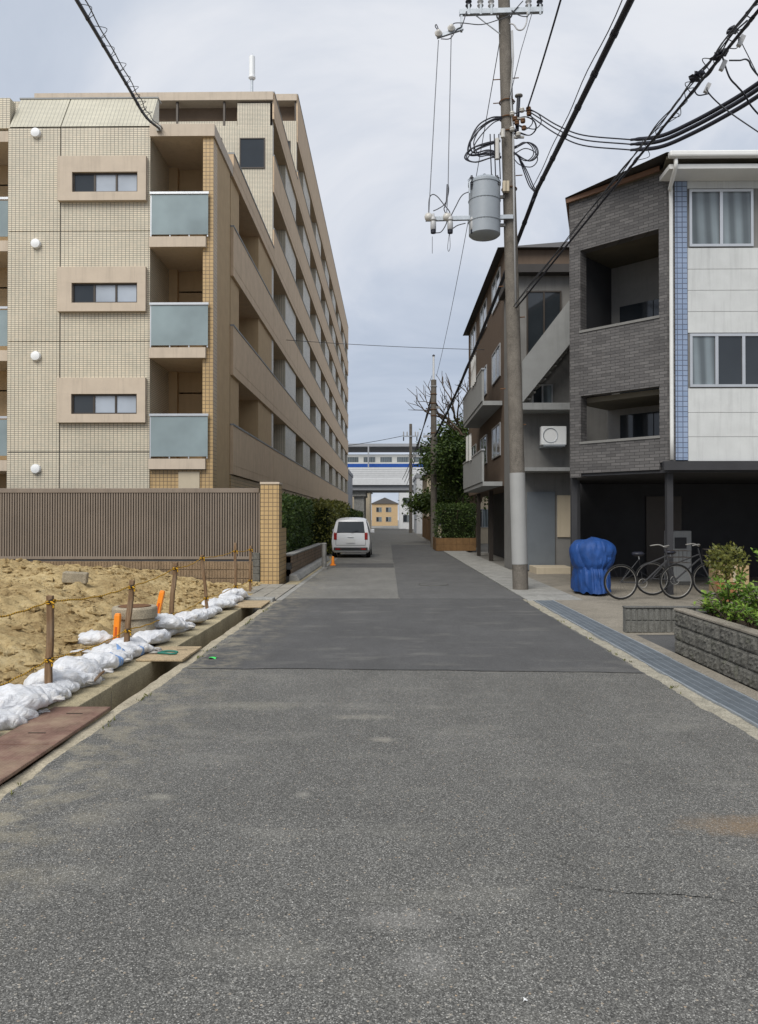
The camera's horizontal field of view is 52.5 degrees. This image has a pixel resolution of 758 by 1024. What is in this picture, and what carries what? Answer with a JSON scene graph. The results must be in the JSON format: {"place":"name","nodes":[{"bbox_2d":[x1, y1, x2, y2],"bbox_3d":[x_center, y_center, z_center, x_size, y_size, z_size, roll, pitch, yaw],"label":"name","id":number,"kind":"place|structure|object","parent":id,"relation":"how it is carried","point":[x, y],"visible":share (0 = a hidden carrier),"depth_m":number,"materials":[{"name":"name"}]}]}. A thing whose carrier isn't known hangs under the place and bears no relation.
{"place":"outdoors","nodes":[
{"label":"outdoors","id":0,"kind":"place"},
{"bbox_2d":[0,558,265,710],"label":"bare soil","id":1,"kind":"structure","parent":0,"point":[11,601],"depth_m":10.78,"materials":[{"name":"soil"}]},
{"bbox_2d":[0,709,27,730],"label":"sandbag","id":2,"kind":"object","parent":1,"relation":"on","point":[9,720],"visible":0.71,"depth_m":5.45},
{"bbox_2d":[9,704,49,720],"bbox_3d":[-2.720,1.487,5.699,0.354,0.160,0.538,1,2,44],"label":"sandbag","id":3,"kind":"object","parent":1,"relation":"on","point":[28,714],"visible":0.51,"depth_m":5.62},
{"bbox_2d":[0,683,64,709],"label":"sandbag","id":4,"kind":"object","parent":3,"relation":"on","point":[29,696],"visible":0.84,"depth_m":5.72,"materials":[{"name":"plastic"}]},
{"bbox_2d":[44,595,53,683],"bbox_3d":[-2.759,1.219,6.427,0.062,1.040,0.050,1,-1,1],"label":"wooden stake","id":5,"kind":"object","parent":1,"relation":"on","point":[48,673],"visible":0.59,"depth_m":6.41,"materials":[{"name":"brown wood"}]},
{"bbox_2d":[0,579,251,685],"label":"barrier rope","id":6,"kind":"object","parent":5,"relation":"attached to","point":[49,660],"visible":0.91,"depth_m":7.24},
{"bbox_2d":[0,548,252,616],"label":"barrier rope","id":7,"kind":"object","parent":5,"relation":"attached to","point":[50,601],"visible":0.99,"depth_m":7.65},
{"bbox_2d":[62,571,88,583],"bbox_3d":[-5.004,1.081,12.661,0.390,0.207,0.260,0,-1,-14],"label":"concrete lump","id":8,"kind":"object","parent":1,"relation":"on","point":[72,577],"visible":0.98,"depth_m":12.54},
{"bbox_2d":[65,669,104,687],"bbox_3d":[-2.728,1.486,6.894,0.380,0.181,0.596,1,-3,25],"label":"sandbag","id":9,"kind":"object","parent":1,"relation":"on","point":[86,676],"visible":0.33,"depth_m":6.85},
{"bbox_2d":[23,668,94,685],"bbox_3d":[-2.780,1.437,6.684,0.579,0.182,0.417,7,-8,-37],"label":"sandbag","id":10,"kind":"object","parent":9,"relation":"on","point":[37,677],"visible":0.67,"depth_m":6.56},
{"bbox_2d":[53,656,113,674],"bbox_3d":[-2.756,1.428,7.069,0.599,0.190,0.392,2,1,-25],"label":"sandbag","id":11,"kind":"object","parent":9,"relation":"on","point":[82,664],"visible":0.62,"depth_m":6.96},
{"bbox_2d":[77,629,112,644],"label":"sandbag","id":12,"kind":"object","parent":1,"relation":"on","point":[93,637],"visible":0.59,"depth_m":9.07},
{"bbox_2d":[80,651,131,670],"bbox_3d":[-2.732,1.476,7.586,0.403,0.202,0.606,-5,2,35],"label":"sandbag","id":13,"kind":"object","parent":1,"relation":"on","point":[105,660],"visible":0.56,"depth_m":7.49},
{"bbox_2d":[124,580,134,641],"bbox_3d":[-2.713,1.257,8.297,0.062,1.046,0.050,5,-1,1],"label":"wooden stake","id":14,"kind":"object","parent":1,"relation":"on","point":[129,609],"visible":0.57,"depth_m":8.28,"materials":[{"name":"brown wood"}]},
{"bbox_2d":[132,629,170,643],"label":"sandbag","id":15,"kind":"object","parent":1,"relation":"on","point":[155,636],"visible":0.84,"depth_m":9.00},
{"bbox_2d":[155,628,187,635],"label":"sandbag","id":16,"kind":"object","parent":1,"relation":"on","point":[173,631],"visible":0.31,"depth_m":9.68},
{"bbox_2d":[154,613,194,628],"bbox_3d":[-2.631,1.385,9.707,0.608,0.183,0.412,7,-3,-22],"label":"sandbag","id":17,"kind":"object","parent":16,"relation":"on","point":[169,621],"visible":0.78,"depth_m":9.55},
{"bbox_2d":[174,610,207,622],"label":"sandbag","id":18,"kind":"object","parent":1,"relation":"on","point":[193,616],"visible":0.8,"depth_m":10.78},
{"bbox_2d":[334,545,392,561],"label":"road lane","id":19,"kind":"structure","parent":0,"point":[381,553],"depth_m":31.19,"materials":[{"name":"asphalt"}]},
{"bbox_2d":[331,517,374,556],"bbox_3d":[-1.078,1.019,31.601,1.760,1.595,3.458,0,-1,1],"label":"parked car","id":20,"kind":"object","parent":19,"relation":"on","point":[351,534],"visible":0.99,"depth_m":29.95,"materials":[{"name":"white paint"}]},
{"bbox_2d":[0,597,757,1023],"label":"road","id":21,"kind":"structure","parent":0,"point":[316,847],"depth_m":3.41,"materials":[{"name":"asphalt"}]},
{"bbox_2d":[186,598,642,672],"bbox_3d":[0.371,1.604,11.033,4.553,0.001,7.024,0,-1,1],"label":"road patch","id":22,"kind":"object","parent":21,"relation":"on","point":[460,634],"visible":1,"depth_m":9.58,"materials":[{"name":"asphalt"}]},
{"bbox_2d":[0,0,757,519],"label":"sky","id":23,"kind":"structure","parent":0,"point":[362,73],"materials":[{"name":"grey"}]},
{"bbox_2d":[160,520,598,675],"bbox_3d":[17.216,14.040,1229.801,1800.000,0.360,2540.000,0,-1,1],"label":"ground","id":24,"kind":"structure","parent":0,"point":[498,560],"depth_m":34.41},
{"bbox_2d":[0,730,34,785],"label":"ditch wall","id":25,"kind":"structure","parent":24,"relation":"on","point":[2,732],"depth_m":5.28,"materials":[{"name":"concrete"}]},
{"bbox_2d":[0,707,110,746],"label":"steel cover","id":26,"kind":"object","parent":25,"relation":"on","point":[55,726],"visible":0.98,"depth_m":5.44,"materials":[{"name":"metal"}]},
{"bbox_2d":[35,686,110,762],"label":"ditch wall","id":27,"kind":"structure","parent":24,"relation":"on","point":[94,696],"depth_m":6.51,"materials":[{"name":"concrete"}]},
{"bbox_2d":[26,683,71,702],"bbox_3d":[-2.733,1.484,6.318,0.378,0.168,0.558,2,-6,10],"label":"sandbag","id":28,"kind":"object","parent":27,"relation":"on","point":[52,689],"visible":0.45,"depth_m":6.25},
{"bbox_2d":[92,656,159,710],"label":"ditch wall","id":29,"kind":"structure","parent":24,"relation":"on","point":[126,681],"depth_m":7.48,"materials":[{"name":"concrete"}]},
{"bbox_2d":[136,646,201,660],"bbox_3d":[-2.297,1.556,8.453,0.490,0.025,0.830,0,-1,1],"label":"concrete cover","id":30,"kind":"object","parent":29,"relation":"on","point":[184,653],"visible":0.9,"depth_m":8.33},
{"bbox_2d":[109,636,161,652],"bbox_3d":[-2.680,1.459,8.448,0.580,0.169,0.380,8,-2,-38],"label":"sandbag","id":31,"kind":"object","parent":30,"relation":"on","point":[138,641],"visible":0.56,"depth_m":8.34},
{"bbox_2d":[112,604,157,637],"bbox_3d":[-2.983,1.416,9.379,0.536,0.555,0.536,0,-1,1],"label":"manhole riser","id":32,"kind":"object","parent":24,"relation":"on","point":[143,614],"visible":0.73,"depth_m":9.19,"materials":[{"name":"concrete"}]},
{"bbox_2d":[0,601,275,800],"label":"ditch lip","id":33,"kind":"object","parent":24,"relation":"on","point":[30,773],"visible":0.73,"depth_m":5.87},
{"bbox_2d":[30,561,259,583],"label":"boundary wall","id":34,"kind":"structure","parent":24,"relation":"on","point":[219,571],"depth_m":17.86,"materials":[{"name":"concrete"}]},
{"bbox_2d":[0,488,259,560],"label":"louvre fence","id":35,"kind":"object","parent":34,"relation":"on","point":[115,524],"visible":0.92,"depth_m":17.96,"materials":[{"name":"brown metal"}]},
{"bbox_2d":[142,635,194,675],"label":"ditch wall","id":36,"kind":"structure","parent":24,"relation":"on","point":[179,640],"depth_m":9.21,"materials":[{"name":"concrete"}]},
{"bbox_2d":[0,91,347,503],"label":"apartment building","id":37,"kind":"structure","parent":24,"relation":"on","point":[170,291],"depth_m":20.13,"materials":[{"name":"tile"}]},
{"bbox_2d":[75,0,162,131],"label":"lashed cable","id":38,"kind":"object","parent":37,"relation":"attached to","point":[159,128],"visible":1,"depth_m":12.25,"materials":[{"name":"metal"}]},
{"bbox_2d":[178,472,199,487],"bbox_3d":[-4.946,0.275,19.989,0.550,2.650,0.039,0,-1,1],"label":"side door","id":39,"kind":"structure","parent":37,"relation":"in","point":[185,479],"depth_m":19.98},
{"bbox_2d":[239,138,264,168],"bbox_3d":[-4.980,-14.099,30.185,1.000,1.200,0.060,0,-1,1],"label":"step window","id":40,"kind":"structure","parent":37,"relation":"in","point":[251,150],"depth_m":30.18,"materials":[{"name":"glass"}]},
{"bbox_2d":[178,621,219,650],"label":"ditch wall","id":41,"kind":"structure","parent":24,"relation":"on","point":[205,633],"depth_m":10.54,"materials":[{"name":"concrete"}]},
{"bbox_2d":[205,609,239,635],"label":"ditch wall","id":42,"kind":"structure","parent":24,"relation":"on","point":[228,619],"depth_m":11.96,"materials":[{"name":"concrete"}]},
{"bbox_2d":[260,482,285,583],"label":"gate pillar","id":43,"kind":"structure","parent":24,"relation":"on","point":[272,551],"depth_m":17.74,"materials":[{"name":"tile"}]},
{"bbox_2d":[260,492,315,552],"bbox_3d":[-3.202,0.364,23.686,1.952,1.953,7.639,0,-1,1],"label":"hedge","id":44,"kind":"object","parent":24,"relation":"on","point":[296,509],"visible":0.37,"depth_m":22.86,"materials":[{"name":"green plant"}]},
{"bbox_2d":[286,543,321,581],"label":"planter wall","id":45,"kind":"structure","parent":24,"relation":"on","point":[298,559],"depth_m":21.43,"materials":[{"name":"brown tile"}]},
{"bbox_2d":[286,553,341,584],"bbox_3d":[-1.825,1.835,31.822,0.300,0.066,28.380,0,-1,1],"label":"kerb strip","id":46,"kind":"object","parent":24,"relation":"on","point":[298,582],"visible":0.27,"depth_m":20.06,"materials":[{"name":"concrete"}]},
{"bbox_2d":[289,556,329,580],"bbox_3d":[-1.983,1.670,23.415,0.258,0.208,9.600,0,-1,1],"label":"kerb upstand","id":47,"kind":"object","parent":46,"relation":"on","point":[302,573],"visible":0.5,"depth_m":20.77,"materials":[{"name":"grey concrete"}]},
{"bbox_2d":[305,497,350,553],"bbox_3d":[-2.755,0.689,39.511,2.306,2.746,13.326,0,-1,1],"label":"hedge","id":48,"kind":"object","parent":24,"relation":"on","point":[328,513],"visible":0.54,"depth_m":33.24,"materials":[{"name":"green plant"}]},
{"bbox_2d":[348,443,430,518],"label":"railway viaduct","id":49,"kind":"object","parent":24,"relation":"on","point":[376,480],"visible":0.14,"depth_m":104.03,"materials":[{"name":"grey concrete"}]},
{"bbox_2d":[348,454,430,467],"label":"train","id":50,"kind":"object","parent":49,"relation":"on","point":[382,460],"visible":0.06,"depth_m":105.67,"materials":[{"name":"white metal"}]},
{"bbox_2d":[403,424,418,532],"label":"utility pole","id":51,"kind":"object","parent":24,"relation":"on","point":[410,436],"visible":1,"depth_m":85.85,"materials":[{"name":"concrete"}]},
{"bbox_2d":[423,354,439,546],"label":"utility pole","id":52,"kind":"object","parent":24,"relation":"on","point":[433,403],"visible":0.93,"depth_m":41.87,"materials":[{"name":"concrete"}]},
{"bbox_2d":[397,485,468,521],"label":"broadleaf tree","id":53,"kind":"object","parent":24,"relation":"on","point":[422,504],"visible":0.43,"depth_m":49.20,"materials":[{"name":"green plant"}]},
{"bbox_2d":[407,371,476,547],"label":"bare tree","id":54,"kind":"object","parent":24,"relation":"on","point":[454,427],"visible":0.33,"depth_m":42.87,"materials":[{"name":"brown plant"}]},
{"bbox_2d":[407,413,485,509],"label":"broadleaf tree","id":55,"kind":"object","parent":24,"relation":"on","point":[449,430],"visible":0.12,"depth_m":44.70,"materials":[{"name":"green plant"}]},
{"bbox_2d":[420,427,487,537],"bbox_3d":[5.178,-1.299,39.786,6.256,6.850,7.240,0,-1,1],"label":"broadleaf tree","id":56,"kind":"object","parent":24,"relation":"on","point":[454,458],"visible":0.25,"depth_m":39.97,"materials":[{"name":"green plant"}]},
{"bbox_2d":[425,0,542,589],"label":"utility pole","id":57,"kind":"object","parent":24,"relation":"on","point":[507,118],"visible":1,"depth_m":16.37,"materials":[{"name":"concrete"}]},
{"bbox_2d":[434,185,537,436],"bbox_3d":[3.181,-5.484,28.962,0.118,2.582,25.518,0,-1,-1],"label":"trunk cable","id":58,"kind":"object","parent":57,"relation":"attached to","point":[527,214],"visible":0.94,"depth_m":22.42,"materials":[{"name":"rubber"}]},
{"bbox_2d":[532,0,634,191],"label":"trunk cable","id":59,"kind":"object","parent":58,"relation":"attached to","point":[614,32],"visible":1,"depth_m":11.35,"materials":[{"name":"rubber"}]},
{"bbox_2d":[468,173,508,241],"bbox_3d":[2.349,-6.502,16.381,0.898,1.271,0.697,0,-1,20],"label":"pole transformer","id":60,"kind":"object","parent":57,"relation":"attached to","point":[485,198],"visible":1,"depth_m":16.15,"materials":[{"name":"metal"}]},
{"bbox_2d":[513,0,757,307],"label":"drop cable bundle","id":61,"kind":"object","parent":57,"relation":"attached to","point":[716,57],"visible":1,"depth_m":9.45,"materials":[{"name":"rubber"}]},
{"bbox_2d":[529,94,757,151],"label":"sleeved service cable","id":62,"kind":"object","parent":57,"relation":"attached to","point":[713,122],"visible":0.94,"depth_m":13.26,"materials":[{"name":"rubber"}]},
{"bbox_2d":[530,87,757,145],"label":"sleeved service cable","id":63,"kind":"object","parent":57,"relation":"attached to","point":[719,112],"visible":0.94,"depth_m":13.26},
{"bbox_2d":[530,81,757,140],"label":"sleeved service cable","id":64,"kind":"object","parent":57,"relation":"attached to","point":[719,107],"visible":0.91,"depth_m":13.23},
{"bbox_2d":[463,241,568,560],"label":"brown house","id":65,"kind":"structure","parent":24,"relation":"on","point":[483,422],"depth_m":27.93,"materials":[{"name":"metal"}]},
{"bbox_2d":[492,422,500,459],"bbox_3d":[4.062,-2.434,26.571,0.060,1.100,2.000,0,-1,1],"label":"window","id":66,"kind":"structure","parent":65,"relation":"in","point":[496,431],"depth_m":26.52,"materials":[{"name":"glass"}]},
{"bbox_2d":[492,343,500,385],"bbox_3d":[4.062,-5.084,26.598,0.060,1.100,2.000,0,-1,1],"label":"window","id":67,"kind":"structure","parent":65,"relation":"in","point":[496,356],"depth_m":26.52,"materials":[{"name":"glass"}]},
{"bbox_2d":[498,264,606,573],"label":"stair house","id":68,"kind":"structure","parent":24,"relation":"on","point":[544,305],"depth_m":22.14,"materials":[{"name":"grey concrete"}]},
{"bbox_2d":[532,384,552,402],"bbox_3d":[4.710,-3.254,22.140,0.600,0.850,0.060,0,-1,1],"label":"window","id":69,"kind":"structure","parent":68,"relation":"in","point":[544,394],"depth_m":22.13,"materials":[{"name":"glass"}]},
{"bbox_2d":[526,291,561,355],"bbox_3d":[4.760,-5.379,22.160,1.000,2.000,0.060,0,-1,1],"label":"window","id":70,"kind":"structure","parent":68,"relation":"in","point":[542,307],"depth_m":22.16,"materials":[{"name":"glass"}]},
{"bbox_2d":[539,426,565,448],"bbox_3d":[4.905,-2.117,21.796,0.700,0.570,0.680,0,-1,1],"label":"air conditioner","id":71,"kind":"object","parent":68,"relation":"attached to","point":[552,437],"visible":1,"depth_m":21.51,"materials":[{"name":"white plastic"}]},
{"bbox_2d":[534,600,578,613],"bbox_3d":[3.033,1.642,13.241,0.365,0.044,1.995,0,-1,1],"label":"drain grating","id":72,"kind":"object","parent":24,"relation":"on","point":[553,606],"visible":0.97,"depth_m":13.07,"materials":[{"name":"metal"}]},
{"bbox_2d":[557,613,615,632],"bbox_3d":[3.005,1.623,11.241,0.365,0.044,1.995,0,-1,1],"label":"drain grating","id":73,"kind":"object","parent":24,"relation":"on","point":[584,622],"visible":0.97,"depth_m":11.06,"materials":[{"name":"metal"}]},
{"bbox_2d":[590,631,671,659],"bbox_3d":[2.977,1.602,9.241,0.365,0.044,1.995,0,-1,1],"label":"drain grating","id":74,"kind":"object","parent":24,"relation":"on","point":[633,648],"visible":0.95,"depth_m":9.05,"materials":[{"name":"metal"}]},
{"bbox_2d":[523,599,757,739],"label":"curb","id":75,"kind":"object","parent":24,"relation":"on","point":[718,711],"visible":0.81,"depth_m":7.15,"materials":[{"name":"concrete"}]},
{"bbox_2d":[554,600,757,700],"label":"drain edge","id":76,"kind":"object","parent":24,"relation":"on","point":[735,685],"visible":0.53,"depth_m":7.84,"materials":[{"name":"concrete"}]},
{"bbox_2d":[638,659,757,704],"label":"drain grating","id":77,"kind":"object","parent":24,"relation":"on","point":[706,687],"visible":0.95,"depth_m":7.03,"materials":[{"name":"metal"}]},
{"bbox_2d":[674,608,757,690],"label":"planter wall","id":78,"kind":"structure","parent":24,"relation":"on","point":[726,648],"depth_m":7.50,"materials":[{"name":"concrete"}]},
{"bbox_2d":[720,618,757,629],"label":"planter soil","id":79,"kind":"structure","parent":78,"relation":"in","point":[741,622],"depth_m":8.26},
{"bbox_2d":[701,590,749,622],"bbox_3d":[3.617,1.014,7.907,0.537,0.382,0.541,0,-1,1],"label":"ground plant","id":80,"kind":"object","parent":79,"relation":"on","point":[724,609],"visible":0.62,"depth_m":7.88,"materials":[{"name":"green plant"}]},
{"bbox_2d":[703,569,757,620],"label":"shrub","id":81,"kind":"object","parent":79,"relation":"on","point":[725,593],"visible":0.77,"depth_m":8.11,"materials":[{"name":"green plant"}]},
{"bbox_2d":[727,597,757,627],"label":"ground plant","id":82,"kind":"object","parent":79,"relation":"on","point":[740,614],"visible":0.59,"depth_m":7.50,"materials":[{"name":"green plant"}]},
{"bbox_2d":[718,703,757,727],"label":"drain grating","id":83,"kind":"object","parent":24,"relation":"on","point":[748,713],"visible":0.92,"depth_m":5.99,"materials":[{"name":"metal"}]},
{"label":"ditch wall","id":84,"kind":"structure","parent":24,"relation":"on","visible":0},
{"bbox_2d":[0,745,53,783],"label":"steel cover","id":85,"kind":"object","parent":84,"relation":"on","point":[14,759],"visible":1,"depth_m":4.75,"materials":[{"name":"metal"}]},
{"bbox_2d":[371,498,398,525],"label":"distant building","id":86,"kind":"structure","parent":0,"point":[384,511],"depth_m":191.99,"materials":[{"name":"paint"}]},
{"bbox_2d":[391,545,399,596],"bbox_3d":[0.741,1.927,37.476,4.644,0.100,45.000,0,-1,1],"label":"road base","id":87,"kind":"object","parent":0,"point":[395,571],"visible":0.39,"depth_m":22.05,"materials":[{"name":"asphalt"}]},
{"bbox_2d":[286,562,398,598],"bbox_3d":[-0.652,1.708,20.809,2.227,0.010,12.387,0,-1,1],"label":"road lane worn","id":88,"kind":"object","parent":87,"relation":"on","point":[358,583],"visible":0.98,"depth_m":17.71,"materials":[{"name":"concrete"}]},
{"bbox_2d":[327,563,393,567],"bbox_3d":[-0.586,1.746,25.099,2.139,0.010,2.229,0,-1,1],"label":"dark road band","id":89,"kind":"object","parent":88,"relation":"on","point":[365,565],"visible":0.95,"depth_m":24.98,"materials":[{"name":"asphalt"}]},
{"bbox_2d":[371,526,430,544],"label":"road","id":90,"kind":"structure","parent":0,"point":[388,535],"depth_m":64.44,"materials":[{"name":"asphalt"}]},
{"bbox_2d":[399,493,413,528],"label":"distant building","id":91,"kind":"structure","parent":0,"point":[403,522],"depth_m":127.95,"materials":[{"name":"metal"}]},
{"bbox_2d":[413,474,422,533],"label":"distant building","id":92,"kind":"structure","parent":0,"point":[417,481],"depth_m":85.98,"materials":[{"name":"metal"}]},
{"bbox_2d":[392,545,522,598],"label":"grey road lane","id":93,"kind":"structure","parent":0,"point":[415,565],"depth_m":19.53,"materials":[{"name":"asphalt"}]},
{"bbox_2d":[448,486,487,543],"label":"house","id":94,"kind":"structure","parent":0,"point":[484,526],"depth_m":49.89,"materials":[{"name":"metal"}]},
{"bbox_2d":[444,551,581,600],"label":"pavement","id":95,"kind":"structure","parent":0,"point":[501,576],"depth_m":18.79,"materials":[{"name":"grey concrete"}]},
{"bbox_2d":[433,537,475,550],"bbox_3d":[3.682,1.564,37.888,1.902,0.630,2.700,0,-1,1],"label":"timber planter","id":96,"kind":"object","parent":95,"relation":"on","point":[454,544],"visible":1,"depth_m":36.54,"materials":[{"name":"orange wood"}]},
{"bbox_2d":[432,502,476,538],"bbox_3d":[3.735,0.443,37.863,2.180,1.979,2.827,0,-1,1],"label":"hedge","id":97,"kind":"object","parent":96,"relation":"in","point":[456,522],"visible":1,"depth_m":36.85,"materials":[{"name":"green plant"}]},
{"bbox_2d":[528,571,757,634],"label":"driveway","id":98,"kind":"structure","parent":0,"point":[606,608],"depth_m":14.68,"materials":[{"name":"concrete"}]},
{"bbox_2d":[569,537,616,594],"bbox_3d":[4.269,1.072,15.481,1.034,1.150,1.169,0,-1,-38],"label":"tarp covered motorbike","id":99,"kind":"object","parent":98,"relation":"on","point":[592,559],"visible":0.96,"depth_m":15.01,"materials":[{"name":"fabric"}]},
{"bbox_2d":[604,544,692,599],"bbox_3d":[4.958,1.103,14.139,1.703,1.008,0.557,0,-1,1],"label":"bicycle","id":100,"kind":"object","parent":98,"relation":"on","point":[638,554],"visible":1,"depth_m":14.12,"materials":[{"name":"metal"}]},
{"bbox_2d":[565,150,757,594],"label":"corner house","id":101,"kind":"structure","parent":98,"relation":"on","point":[663,272],"depth_m":15.36,"materials":[{"name":"grey brick"}]},
{"bbox_2d":[620,300,653,393],"bbox_3d":[5.724,-3.630,17.067,0.040,2.000,0.780,1,-1,-45],"label":"balcony window","id":102,"kind":"structure","parent":101,"relation":"in","point":[641,310],"depth_m":17.04,"materials":[{"name":"black glass"}]},
{"bbox_2d":[620,412,653,438],"bbox_3d":[5.724,-1.630,17.047,0.040,1.100,0.780,1,-1,-45],"label":"lower window","id":103,"kind":"structure","parent":101,"relation":"in","point":[641,424],"depth_m":17.02,"materials":[{"name":"black glass"}]},
{"bbox_2d":[646,496,681,576],"bbox_3d":[7.327,0.633,19.769,0.900,2.070,0.050,0,-1,1],"label":"carport door","id":104,"kind":"structure","parent":101,"relation":"in","point":[655,505],"depth_m":19.75,"materials":[{"name":"brown metal"}]},
{"bbox_2d":[689,189,753,246],"bbox_3d":[6.670,-5.730,14.981,1.240,1.120,0.060,0,-1,1],"label":"upper window","id":105,"kind":"structure","parent":101,"relation":"in","point":[717,217],"depth_m":14.98,"materials":[{"name":"glass"}]},
{"bbox_2d":[689,333,757,386],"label":"lower window","id":106,"kind":"structure","parent":101,"relation":"in","point":[715,359],"depth_m":14.95,"materials":[{"name":"glass"}]},
{"bbox_2d":[622,606,701,632],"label":"ribbed block wall","id":107,"kind":"structure","parent":98,"relation":"on","point":[641,619],"depth_m":10.14,"materials":[{"name":"concrete"}]},
{"bbox_2d":[664,531,690,584],"bbox_3d":[6.795,1.035,17.465,0.500,1.220,0.365,0,-1,1],"label":"water heater","id":108,"kind":"object","parent":98,"relation":"on","point":[681,539],"visible":0.62,"depth_m":17.30,"materials":[{"name":"metal"}]},
{"bbox_2d":[636,543,725,595],"bbox_3d":[5.818,1.110,14.787,1.696,1.008,0.554,0,-1,1],"label":"bicycle","id":109,"kind":"object","parent":98,"relation":"on","point":[668,576],"visible":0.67,"depth_m":14.81,"materials":[{"name":"metal"}]},
{"bbox_2d":[704,541,750,601],"bbox_3d":[6.292,1.062,13.905,0.793,1.094,0.781,0,-1,-40],"label":"potted plant","id":110,"kind":"object","parent":98,"relation":"on","point":[728,568],"visible":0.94,"depth_m":13.81,"materials":[{"name":"green plant"}]},
{"bbox_2d":[638,635,676,653],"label":"driveway asphalt","id":111,"kind":"structure","parent":0,"point":[666,642],"depth_m":9.51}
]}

